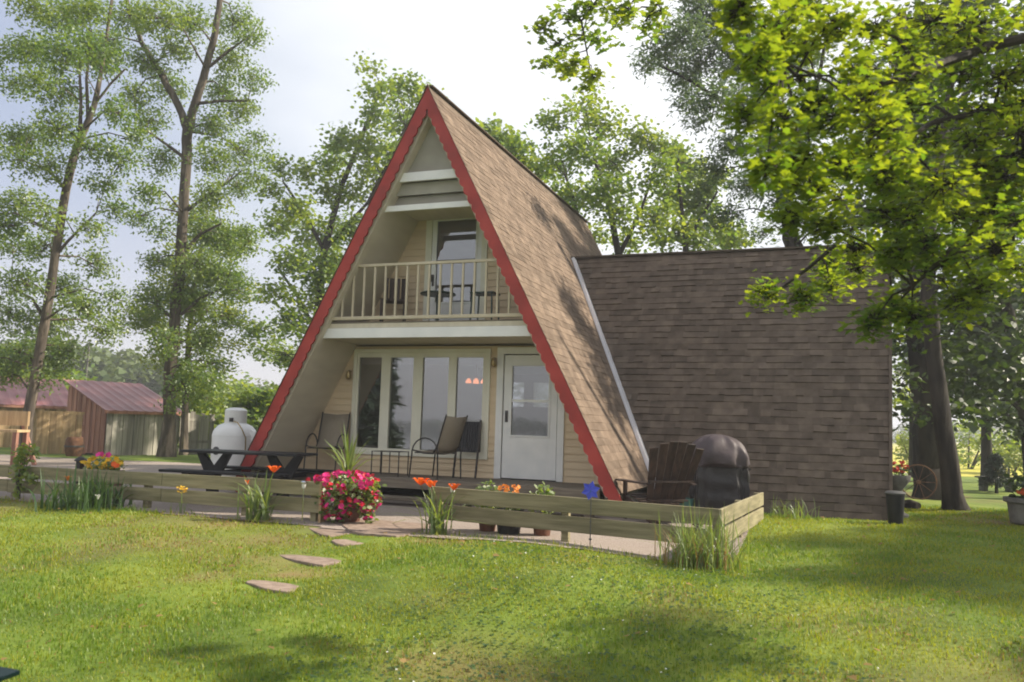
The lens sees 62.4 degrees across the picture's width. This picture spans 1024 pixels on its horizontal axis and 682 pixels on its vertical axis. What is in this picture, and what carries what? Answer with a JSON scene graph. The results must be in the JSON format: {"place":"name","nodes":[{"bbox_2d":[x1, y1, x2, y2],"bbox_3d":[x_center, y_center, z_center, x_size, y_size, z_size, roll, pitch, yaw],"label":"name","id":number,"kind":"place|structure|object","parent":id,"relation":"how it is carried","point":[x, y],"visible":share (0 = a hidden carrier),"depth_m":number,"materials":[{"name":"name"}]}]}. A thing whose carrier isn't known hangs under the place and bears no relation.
{"place":"outdoors","nodes":[
{"label":"outdoors","id":0,"kind":"place"},
{"bbox_2d":[81,352,86,378],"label":"mast","id":1,"kind":"object","parent":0,"point":[83,365],"visible":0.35,"depth_m":42.19,"materials":[{"name":"metal"}]},
{"bbox_2d":[85,344,90,380],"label":"mast","id":2,"kind":"object","parent":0,"point":[87,361],"visible":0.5,"depth_m":42.20,"materials":[{"name":"metal"}]},
{"bbox_2d":[0,454,747,560],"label":"patio","id":3,"kind":"structure","parent":0,"point":[387,508],"depth_m":11.84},
{"bbox_2d":[0,411,29,465],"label":"work bench","id":4,"kind":"object","parent":3,"relation":"on","point":[17,418],"visible":0.72,"depth_m":20.52,"materials":[{"name":"beige wood"}]},
{"bbox_2d":[8,443,40,498],"bbox_3d":[-7.482,2.001,12.973,0.566,0.880,0.340,0,-6,21],"label":"climbing vine","id":5,"kind":"object","parent":3,"relation":"on","point":[21,456],"visible":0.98,"depth_m":12.96,"materials":[{"name":"green plant"}]},
{"bbox_2d":[74,457,86,483],"bbox_3d":[-7.306,2.233,14.293,0.200,0.560,0.200,0,-6,21],"label":"garden post","id":6,"kind":"object","parent":3,"relation":"on","point":[80,465],"visible":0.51,"depth_m":14.26,"materials":[{"name":"black metal"}]},
{"bbox_2d":[80,451,127,485],"bbox_3d":[-6.812,2.181,14.174,0.827,0.671,0.671,0,-6,21],"label":"barrel planter","id":7,"kind":"object","parent":3,"relation":"on","point":[115,464],"visible":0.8,"depth_m":14.10,"materials":[{"name":"yellow plant"}]},
{"bbox_2d":[210,407,256,477],"bbox_3d":[-5.137,1.938,15.636,0.809,1.415,0.864,4,-6,-19],"label":"propane tank","id":8,"kind":"object","parent":3,"relation":"on","point":[234,431],"visible":0.61,"depth_m":15.36,"materials":[{"name":"white metal"}]},
{"bbox_2d":[158,449,330,496],"bbox_3d":[-4.165,2.125,13.356,2.040,0.760,1.680,0,-6,14],"label":"picnic table","id":9,"kind":"object","parent":3,"relation":"on","point":[220,466],"visible":0.87,"depth_m":13.20,"materials":[{"name":"black wood"}]},
{"bbox_2d":[193,466,309,521],"bbox_3d":[-3.343,2.032,11.363,1.835,0.720,1.507,3,-6,-17],"label":"daylily","id":10,"kind":"object","parent":3,"relation":"on","point":[255,502],"visible":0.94,"depth_m":11.26,"materials":[{"name":"green plant"}]},
{"bbox_2d":[300,481,307,522],"bbox_3d":[-2.748,2.119,11.126,0.104,0.560,0.101,0,-6,21],"label":"solar light","id":11,"kind":"object","parent":3,"relation":"on","point":[303,484],"visible":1,"depth_m":11.12,"materials":[{"name":"silver metal"}]},
{"bbox_2d":[305,427,386,522],"bbox_3d":[-2.268,1.784,11.517,0.977,1.374,1.454,4,-6,-26],"label":"petunia pot","id":12,"kind":"object","parent":3,"relation":"on","point":[344,494],"visible":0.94,"depth_m":11.16,"materials":[{"name":"ceramic"}]},
{"bbox_2d":[449,484,454,533],"bbox_3d":[-0.738,2.071,10.392,0.104,0.620,0.101,0,-6,21],"label":"solar light","id":13,"kind":"object","parent":3,"relation":"on","point":[451,489],"visible":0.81,"depth_m":10.39,"materials":[{"name":"silver metal"}]},
{"bbox_2d":[474,479,500,531],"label":"potted plant","id":14,"kind":"object","parent":3,"relation":"on","point":[487,527],"visible":0.27,"depth_m":10.76,"materials":[{"name":"green plant"}]},
{"bbox_2d":[495,484,523,534],"bbox_3d":[-0.044,2.103,10.621,0.393,0.610,0.364,0,-6,21],"label":"flower pot","id":15,"kind":"object","parent":3,"relation":"on","point":[508,530],"visible":0.43,"depth_m":10.52,"materials":[{"name":"black plastic"}]},
{"bbox_2d":[528,482,554,535],"bbox_3d":[0.392,2.077,10.521,0.377,0.664,0.370,3,-6,-15],"label":"potted plant","id":16,"kind":"object","parent":3,"relation":"on","point":[539,532],"visible":0.34,"depth_m":10.47,"materials":[{"name":"green plant"}]},
{"bbox_2d":[582,481,599,545],"bbox_3d":[0.914,2.016,9.842,0.220,0.772,0.055,0,-6,21],"label":"flower stake","id":17,"kind":"object","parent":3,"relation":"on","point":[589,491],"visible":0.98,"depth_m":9.85,"materials":[{"name":"blue metal"}]},
{"bbox_2d":[615,441,703,527],"bbox_3d":[2.043,1.954,11.670,0.870,1.156,1.213,3,-6,-17],"label":"adirondack chair","id":18,"kind":"object","parent":3,"relation":"on","point":[671,487],"visible":0.93,"depth_m":11.37,"materials":[{"name":"brown wood"}]},
{"bbox_2d":[680,491,693,506],"bbox_3d":[2.444,2.326,11.998,0.276,0.424,0.272,0,-6,21],"label":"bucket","id":19,"kind":"object","parent":3,"relation":"on","point":[690,501],"visible":0.23,"depth_m":11.89,"materials":[{"name":"teal metal"}]},
{"bbox_2d":[686,434,750,516],"bbox_3d":[2.964,1.952,12.200,0.927,1.212,0.710,1,-6,5],"label":"covered grill","id":20,"kind":"object","parent":3,"relation":"on","point":[721,478],"visible":0.73,"depth_m":11.91,"materials":[{"name":"grey fabric"}]},
{"bbox_2d":[0,442,1023,681],"bbox_3d":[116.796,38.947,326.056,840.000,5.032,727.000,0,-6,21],"label":"lawn","id":21,"kind":"structure","parent":0,"point":[975,496],"depth_m":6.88,"materials":[{"name":"plant"}]},
{"bbox_2d":[0,667,19,681],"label":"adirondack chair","id":22,"kind":"object","parent":21,"relation":"on","point":[6,673],"visible":1,"depth_m":3.60,"materials":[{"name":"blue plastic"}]},
{"bbox_2d":[0,363,50,410],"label":"shrub","id":23,"kind":"object","parent":21,"relation":"on","point":[19,371],"visible":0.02,"depth_m":40.01,"materials":[{"name":"green plant"}]},
{"bbox_2d":[21,426,36,464],"bbox_3d":[-11.761,2.531,20.592,0.929,1.045,0.067,-3,-7,38],"label":"plank","id":24,"kind":"object","parent":21,"relation":"on","point":[33,456],"visible":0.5,"depth_m":20.41,"materials":[{"name":"brown wood"}]},
{"bbox_2d":[0,377,67,447],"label":"garden shed","id":25,"kind":"structure","parent":21,"relation":"on","point":[56,400],"depth_m":31.24,"materials":[{"name":"red wood"}]},
{"bbox_2d":[34,409,84,453],"bbox_3d":[-13.951,2.795,26.095,1.313,1.362,0.060,6,-7,-39],"label":"board fence","id":26,"kind":"object","parent":21,"relation":"on","point":[56,433],"visible":0.81,"depth_m":26.00,"materials":[{"name":"beige wood"}]},
{"bbox_2d":[22,364,97,389],"bbox_3d":[-19.404,2.829,36.041,4.062,3.884,4.387,2,-6,-7],"label":"shrub","id":27,"kind":"object","parent":21,"relation":"on","point":[76,376],"visible":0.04,"depth_m":35.83,"materials":[{"name":"green plant"}]},
{"bbox_2d":[0,332,139,382],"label":"deciduous tree","id":28,"kind":"object","parent":21,"relation":"on","point":[105,374],"visible":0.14,"depth_m":75.74,"materials":[{"name":"green plant"}]},
{"bbox_2d":[64,437,84,456],"bbox_3d":[-12.733,3.075,24.611,0.536,0.560,0.536,0,-6,21],"label":"barrel","id":29,"kind":"object","parent":21,"relation":"on","point":[74,446],"visible":0.99,"depth_m":24.42,"materials":[{"name":"brown wood"}]},
{"bbox_2d":[0,0,163,459],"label":"ash tree","id":30,"kind":"object","parent":21,"relation":"on","point":[101,59],"visible":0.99,"depth_m":21.38,"materials":[{"name":"green plant"}]},
{"bbox_2d":[26,464,144,513],"bbox_3d":[-5.964,2.102,12.344,1.998,0.654,1.814,6,-7,-33],"label":"daylily","id":31,"kind":"object","parent":21,"relation":"on","point":[85,496],"visible":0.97,"depth_m":11.99,"materials":[{"name":"green plant"}]},
{"bbox_2d":[27,335,150,382],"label":"deciduous tree","id":32,"kind":"object","parent":21,"relation":"on","point":[130,368],"visible":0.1,"depth_m":80.45,"materials":[{"name":"green plant"}]},
{"bbox_2d":[67,343,162,383],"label":"deciduous tree","id":33,"kind":"object","parent":21,"relation":"on","point":[129,358],"visible":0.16,"depth_m":85.11,"materials":[{"name":"green plant"}]},
{"bbox_2d":[63,379,181,454],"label":"garden shed","id":34,"kind":"structure","parent":21,"relation":"on","point":[120,418],"depth_m":27.81,"materials":[{"name":"brown wood"}]},
{"bbox_2d":[90,343,164,384],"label":"deciduous tree","id":35,"kind":"object","parent":21,"relation":"on","point":[133,352],"visible":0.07,"depth_m":90.75,"materials":[{"name":"green plant"}]},
{"bbox_2d":[0,465,325,522],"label":"plank fence","id":36,"kind":"object","parent":21,"relation":"on","point":[148,493],"visible":0.66,"depth_m":12.01,"materials":[{"name":"brown wood"}]},
{"bbox_2d":[113,356,212,398],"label":"deciduous tree","id":37,"kind":"object","parent":21,"relation":"on","point":[156,388],"visible":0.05,"depth_m":86.10,"materials":[{"name":"green plant"}]},
{"bbox_2d":[169,486,191,513],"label":"yellow wildflower","id":38,"kind":"object","parent":21,"relation":"on","point":[180,509],"visible":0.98,"depth_m":11.75,"materials":[{"name":"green plant"}]},
{"bbox_2d":[86,0,285,456],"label":"ash tree","id":39,"kind":"object","parent":21,"relation":"on","point":[175,371],"visible":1,"depth_m":25.46,"materials":[{"name":"green plant"}]},
{"bbox_2d":[149,376,235,398],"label":"deciduous tree","id":40,"kind":"object","parent":21,"relation":"on","point":[177,393],"visible":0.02,"depth_m":92.58,"materials":[{"name":"green plant"}]},
{"bbox_2d":[118,183,267,454],"bbox_3d":[-10.762,-0.766,28.195,5.169,9.393,3.853,0,-6,21],"label":"young tree","id":41,"kind":"object","parent":21,"relation":"on","point":[184,442],"visible":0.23,"depth_m":28.17,"materials":[{"name":"green plant"}]},
{"bbox_2d":[178,411,215,453],"bbox_3d":[-10.867,3.169,29.197,0.050,1.473,1.335,-3,-7,38],"label":"board fence","id":42,"kind":"object","parent":21,"relation":"on","point":[196,433],"visible":0.56,"depth_m":29.26,"materials":[{"name":"grey wood"}]},
{"bbox_2d":[176,386,231,446],"bbox_3d":[-12.151,3.151,33.047,3.106,2.885,3.203,0,-6,21],"label":"shrub","id":43,"kind":"object","parent":21,"relation":"on","point":[219,420],"visible":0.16,"depth_m":32.62,"materials":[{"name":"green plant"}]},
{"bbox_2d":[159,369,272,412],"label":"shrub","id":44,"kind":"object","parent":21,"relation":"on","point":[240,388],"visible":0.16,"depth_m":43.69,"materials":[{"name":"green plant"}]},
{"bbox_2d":[213,392,256,417],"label":"shrub","id":45,"kind":"object","parent":21,"relation":"on","point":[229,404],"visible":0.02,"depth_m":36.00,"materials":[{"name":"green plant"}]},
{"bbox_2d":[221,380,278,430],"bbox_3d":[-8.598,2.917,30.036,3.326,3.042,3.459,6,-7,-39],"label":"shrub","id":46,"kind":"object","parent":21,"relation":"on","point":[254,406],"visible":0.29,"depth_m":29.32,"materials":[{"name":"green plant"}]},
{"bbox_2d":[225,386,274,405],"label":"deciduous tree","id":47,"kind":"object","parent":21,"relation":"on","point":[260,387],"visible":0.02,"depth_m":92.34,"materials":[{"name":"green plant"}]},
{"bbox_2d":[244,379,270,389],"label":"deciduous tree","id":48,"kind":"object","parent":21,"relation":"on","point":[267,387],"visible":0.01,"depth_m":100.98,"materials":[{"name":"green plant"}]},
{"bbox_2d":[245,580,298,593],"bbox_3d":[-2.185,2.272,7.757,0.702,0.070,0.293,-3,-7,38],"label":"stepping stone","id":49,"kind":"object","parent":21,"relation":"on","point":[264,585],"visible":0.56,"depth_m":7.72,"materials":[{"name":"beige stone"}]},
{"bbox_2d":[280,555,340,566],"bbox_3d":[-2.154,2.310,8.821,0.816,0.070,0.414,0,-6,21],"label":"stepping stone","id":50,"kind":"object","parent":21,"relation":"on","point":[314,561],"visible":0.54,"depth_m":8.78,"materials":[{"name":"beige stone"}]},
{"bbox_2d":[309,528,351,536],"bbox_3d":[-2.273,2.394,10.585,0.486,0.070,1.053,4,-6,-22],"label":"stepping stone","id":51,"kind":"object","parent":21,"relation":"on","point":[326,532],"visible":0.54,"depth_m":10.36,"materials":[{"name":"beige stone"}]},
{"bbox_2d":[226,51,447,372],"bbox_3d":[-7.012,-3.792,33.404,7.982,16.874,10.845,3,-6,-13],"label":"maple tree","id":52,"kind":"object","parent":21,"relation":"on","point":[325,263],"visible":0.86,"depth_m":33.29,"materials":[{"name":"green plant"}]},
{"bbox_2d":[331,539,363,546],"bbox_3d":[-1.860,2.347,9.754,0.387,0.070,0.434,4,-6,-25],"label":"stepping stone","id":53,"kind":"object","parent":21,"relation":"on","point":[343,542],"visible":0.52,"depth_m":9.66,"materials":[{"name":"beige stone"}]},
{"bbox_2d":[342,519,428,536],"bbox_3d":[-1.651,2.438,11.104,1.115,0.070,2.223,2,-6,0],"label":"stepping stone","id":54,"kind":"object","parent":21,"relation":"on","point":[361,527],"visible":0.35,"depth_m":10.68,"materials":[{"name":"beige stone"}]},
{"bbox_2d":[239,380,548,406],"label":"wood","id":55,"kind":"object","parent":21,"relation":"on","point":[538,395],"visible":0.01,"depth_m":179.41,"materials":[{"name":"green plant"}]},
{"bbox_2d":[255,468,601,517],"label":"wooden deck","id":56,"kind":"structure","parent":21,"relation":"on","point":[565,489],"depth_m":13.04,"materials":[{"name":"brown wood"}]},
{"bbox_2d":[303,412,350,470],"bbox_3d":[-3.171,1.732,14.579,0.565,1.026,0.775,1,-6,7],"label":"patio chair","id":57,"kind":"object","parent":56,"relation":"on","point":[330,430],"visible":0.76,"depth_m":14.85,"materials":[{"name":"beige fabric"}]},
{"bbox_2d":[370,450,408,476],"bbox_3d":[-2.011,2.014,13.933,0.500,0.400,0.400,0,-6,17],"label":"side table","id":58,"kind":"object","parent":56,"relation":"on","point":[381,454],"visible":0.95,"depth_m":13.79,"materials":[{"name":"black metal"}]},
{"bbox_2d":[408,414,467,479],"bbox_3d":[-1.180,1.697,13.639,0.775,1.026,0.565,-3,-7,39],"label":"patio chair","id":59,"kind":"object","parent":56,"relation":"on","point":[450,436],"visible":1,"depth_m":13.49,"materials":[{"name":"beige fabric"}]},
{"bbox_2d":[452,420,481,478],"bbox_3d":[-0.742,1.781,13.984,0.410,0.957,0.249,0,-6,15],"label":"folded chair","id":60,"kind":"object","parent":56,"relation":"on","point":[471,436],"visible":0.75,"depth_m":14.01,"materials":[{"name":"black paint"}]},
{"bbox_2d":[381,478,479,534],"bbox_3d":[-0.984,2.058,10.451,2.074,0.707,1.390,0,-6,21],"label":"daylily","id":61,"kind":"object","parent":21,"relation":"on","point":[435,521],"visible":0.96,"depth_m":10.34,"materials":[{"name":"green plant"}]},
{"bbox_2d":[0,498,1023,681],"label":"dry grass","id":62,"kind":"structure","parent":21,"relation":"on","point":[502,677],"depth_m":7.53,"materials":[{"name":"green plant"}]},
{"bbox_2d":[0,500,1023,681],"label":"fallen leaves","id":63,"kind":"object","parent":21,"relation":"on","point":[403,660],"visible":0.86,"depth_m":7.18,"materials":[{"name":"brown plant"}]},
{"bbox_2d":[475,112,558,189],"bbox_3d":[-0.516,-2.003,31.028,3.703,13.108,5.669,3,-6,-10],"label":"maple tree","id":64,"kind":"object","parent":21,"relation":"on","point":[512,143],"visible":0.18,"depth_m":29.95,"materials":[{"name":"green plant"}]},
{"bbox_2d":[236,84,892,520],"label":"frame house","id":65,"kind":"structure","parent":21,"relation":"on","point":[630,358],"depth_m":14.56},
{"bbox_2d":[379,278,405,321],"bbox_3d":[-2.010,-0.680,14.368,0.420,0.840,0.410,2,-6,-4],"label":"balcony chair","id":66,"kind":"object","parent":65,"relation":"on","point":[390,300],"visible":0.58,"depth_m":14.56,"materials":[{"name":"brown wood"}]},
{"bbox_2d":[349,349,491,459],"bbox_3d":[-1.599,1.061,14.612,2.635,1.850,0.100,0,-6,21],"label":"front window","id":67,"kind":"structure","parent":65,"relation":"in","point":[387,355],"depth_m":14.62,"materials":[{"name":"beige paint"}]},
{"bbox_2d":[420,290,455,320],"bbox_3d":[-1.238,-0.532,14.055,0.600,0.530,0.600,0,-6,21],"label":"bistro table","id":68,"kind":"object","parent":65,"relation":"on","point":[435,293],"visible":0.62,"depth_m":14.02,"materials":[{"name":"black metal"}]},
{"bbox_2d":[423,218,487,320],"bbox_3d":[-0.975,-1.278,14.612,1.170,2.100,0.147,0,-6,21],"label":"balcony door","id":69,"kind":"structure","parent":65,"relation":"in","point":[432,226],"depth_m":14.62,"materials":[{"name":"beige paint"}]},
{"bbox_2d":[466,365,482,383],"bbox_3d":[-0.759,0.661,18.018,0.355,0.480,0.355,-4,-8,43],"label":"ceiling lamp","id":70,"kind":"object","parent":65,"relation":"hanging from","point":[475,380],"visible":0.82,"depth_m":17.95,"materials":[{"name":"glass"}]},
{"bbox_2d":[469,291,500,319],"bbox_3d":[-0.439,-0.531,13.678,0.400,0.501,0.340,0,-6,21],"label":"balcony stool","id":71,"kind":"object","parent":65,"relation":"on","point":[481,293],"visible":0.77,"depth_m":13.60,"materials":[{"name":"black metal"}]},
{"bbox_2d":[493,347,564,481],"bbox_3d":[0.290,1.200,13.860,1.190,2.205,0.140,0,-6,21],"label":"front door","id":72,"kind":"structure","parent":65,"relation":"in","point":[517,457],"depth_m":13.87,"materials":[{"name":"white paint"}]},
{"bbox_2d":[250,541,937,681],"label":"clover","id":73,"kind":"object","parent":21,"relation":"on","point":[508,653],"visible":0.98,"depth_m":6.34,"materials":[{"name":"green plant"}]},
{"bbox_2d":[269,541,877,681],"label":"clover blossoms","id":74,"kind":"object","parent":73,"relation":"on","point":[557,647],"visible":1,"depth_m":6.46,"materials":[{"name":"white plant"}]},
{"bbox_2d":[431,486,763,553],"bbox_3d":[1.747,2.296,10.446,5.054,0.800,2.486,4,-6,-21],"label":"plank fence","id":75,"kind":"object","parent":21,"relation":"on","point":[565,523],"visible":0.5,"depth_m":10.05,"materials":[{"name":"grey wood"}]},
{"bbox_2d":[522,83,697,254],"bbox_3d":[2.658,-2.254,26.643,6.572,12.868,6.111,0,-6,21],"label":"maple tree","id":76,"kind":"object","parent":21,"relation":"on","point":[656,215],"visible":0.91,"depth_m":26.91,"materials":[{"name":"green plant"}]},
{"bbox_2d":[605,503,787,574],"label":"ornamental grass","id":77,"kind":"object","parent":21,"relation":"on","point":[706,557],"depth_m":8.87,"materials":[{"name":"green plant"}]},
{"bbox_2d":[637,139,756,252],"bbox_3d":[6.739,-1.308,30.608,4.560,12.057,3.617,1,-6,6],"label":"maple tree","id":78,"kind":"object","parent":21,"relation":"on","point":[696,205],"visible":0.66,"depth_m":30.40,"materials":[{"name":"green plant"}]},
{"bbox_2d":[626,0,891,247],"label":"ash tree","id":79,"kind":"object","parent":21,"relation":"on","point":[697,19],"visible":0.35,"depth_m":21.69,"materials":[{"name":"green plant"}]},
{"bbox_2d":[523,0,1023,353],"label":"maple tree","id":80,"kind":"object","parent":21,"relation":"on","point":[794,168],"visible":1,"depth_m":4.77,"materials":[{"name":"green plant"}]},
{"bbox_2d":[768,494,827,519],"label":"ornamental grass","id":81,"kind":"object","parent":21,"relation":"on","point":[785,513],"depth_m":12.71,"materials":[{"name":"green plant"}]},
{"bbox_2d":[884,491,905,524],"bbox_3d":[5.578,2.427,12.306,0.290,0.490,0.286,0,-6,21],"label":"trash can","id":82,"kind":"object","parent":21,"relation":"on","point":[895,501],"visible":0.92,"depth_m":12.21,"materials":[{"name":"black plastic"}]},
{"bbox_2d":[893,428,908,464],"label":"shrub","id":83,"kind":"object","parent":21,"relation":"on","point":[903,443],"visible":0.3,"depth_m":43.95,"materials":[{"name":"green plant"}]},
{"bbox_2d":[893,460,911,518],"bbox_3d":[6.107,2.340,13.420,0.420,0.905,0.414,6,-7,-39],"label":"pedestal planter","id":84,"kind":"object","parent":21,"relation":"on","point":[900,481],"visible":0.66,"depth_m":13.31,"materials":[{"name":"stone"}]},
{"bbox_2d":[904,499,920,508],"bbox_3d":[7.055,2.895,15.002,0.169,0.170,0.427,3,-6,-17],"label":"rock","id":85,"kind":"object","parent":21,"relation":"on","point":[909,503],"visible":0.71,"depth_m":14.88,"materials":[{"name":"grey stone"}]},
{"bbox_2d":[892,273,937,476],"bbox_3d":[14.165,0.720,30.109,2.628,8.468,6.921,-1,-6,27],"label":"maple tree","id":86,"kind":"object","parent":21,"relation":"on","point":[903,364],"visible":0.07,"depth_m":29.82,"materials":[{"name":"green plant"}]},
{"bbox_2d":[902,464,936,499],"bbox_3d":[8.598,2.981,17.890,0.748,0.748,0.100,1,-6,9],"label":"wagon wheel","id":87,"kind":"object","parent":21,"relation":"on","point":[919,483],"visible":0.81,"depth_m":17.87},
{"bbox_2d":[832,0,1023,499],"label":"maple tree","id":88,"kind":"object","parent":21,"relation":"on","point":[924,449],"visible":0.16,"depth_m":18.37,"materials":[{"name":"green plant"}]},
{"bbox_2d":[892,421,1014,445],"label":"wood","id":89,"kind":"object","parent":21,"relation":"on","point":[902,429],"visible":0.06,"depth_m":299.13,"materials":[{"name":"green plant"}]},
{"bbox_2d":[892,221,1023,471],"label":"maple tree","id":90,"kind":"object","parent":21,"relation":"on","point":[1002,370],"visible":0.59,"depth_m":18.66,"materials":[{"name":"green plant"}]},
{"bbox_2d":[914,53,1023,510],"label":"maple tree","id":91,"kind":"object","parent":21,"relation":"on","point":[952,496],"visible":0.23,"depth_m":14.48,"materials":[{"name":"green plant"}]},
{"bbox_2d":[936,227,1023,479],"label":"maple tree","id":92,"kind":"object","parent":21,"relation":"on","point":[986,448],"visible":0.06,"depth_m":26.77,"materials":[{"name":"green plant"}]},
{"bbox_2d":[952,419,1020,468],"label":"shrub","id":93,"kind":"object","parent":21,"relation":"on","point":[967,461],"visible":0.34,"depth_m":40.20,"materials":[{"name":"green plant"}]},
{"bbox_2d":[974,476,1013,491],"bbox_3d":[12.595,3.719,21.996,0.960,0.380,0.300,2,-6,1],"label":"garden bench","id":94,"kind":"object","parent":21,"relation":"on","point":[984,488],"visible":0.45,"depth_m":21.94,"materials":[{"name":"stone"}]},
{"bbox_2d":[968,427,1022,475],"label":"shrub","id":95,"kind":"object","parent":21,"relation":"on","point":[1011,449],"visible":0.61,"depth_m":33.75,"materials":[{"name":"green plant"}]},
{"bbox_2d":[977,452,1014,492],"bbox_3d":[12.278,3.392,21.514,0.967,1.141,0.901,4,-6,-18],"label":"conifer","id":96,"kind":"object","parent":21,"relation":"on","point":[996,460],"visible":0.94,"depth_m":21.46,"materials":[{"name":"green plant"}]},
{"bbox_2d":[1003,470,1023,524],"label":"potted plant","id":97,"kind":"object","parent":21,"relation":"on","point":[1015,504],"visible":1,"depth_m":12.18,"materials":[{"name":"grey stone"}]},
{"bbox_2d":[0,0,1023,439],"label":"sky","id":98,"kind":"structure","parent":0,"point":[478,51],"materials":[{"name":"white"}]}
]}

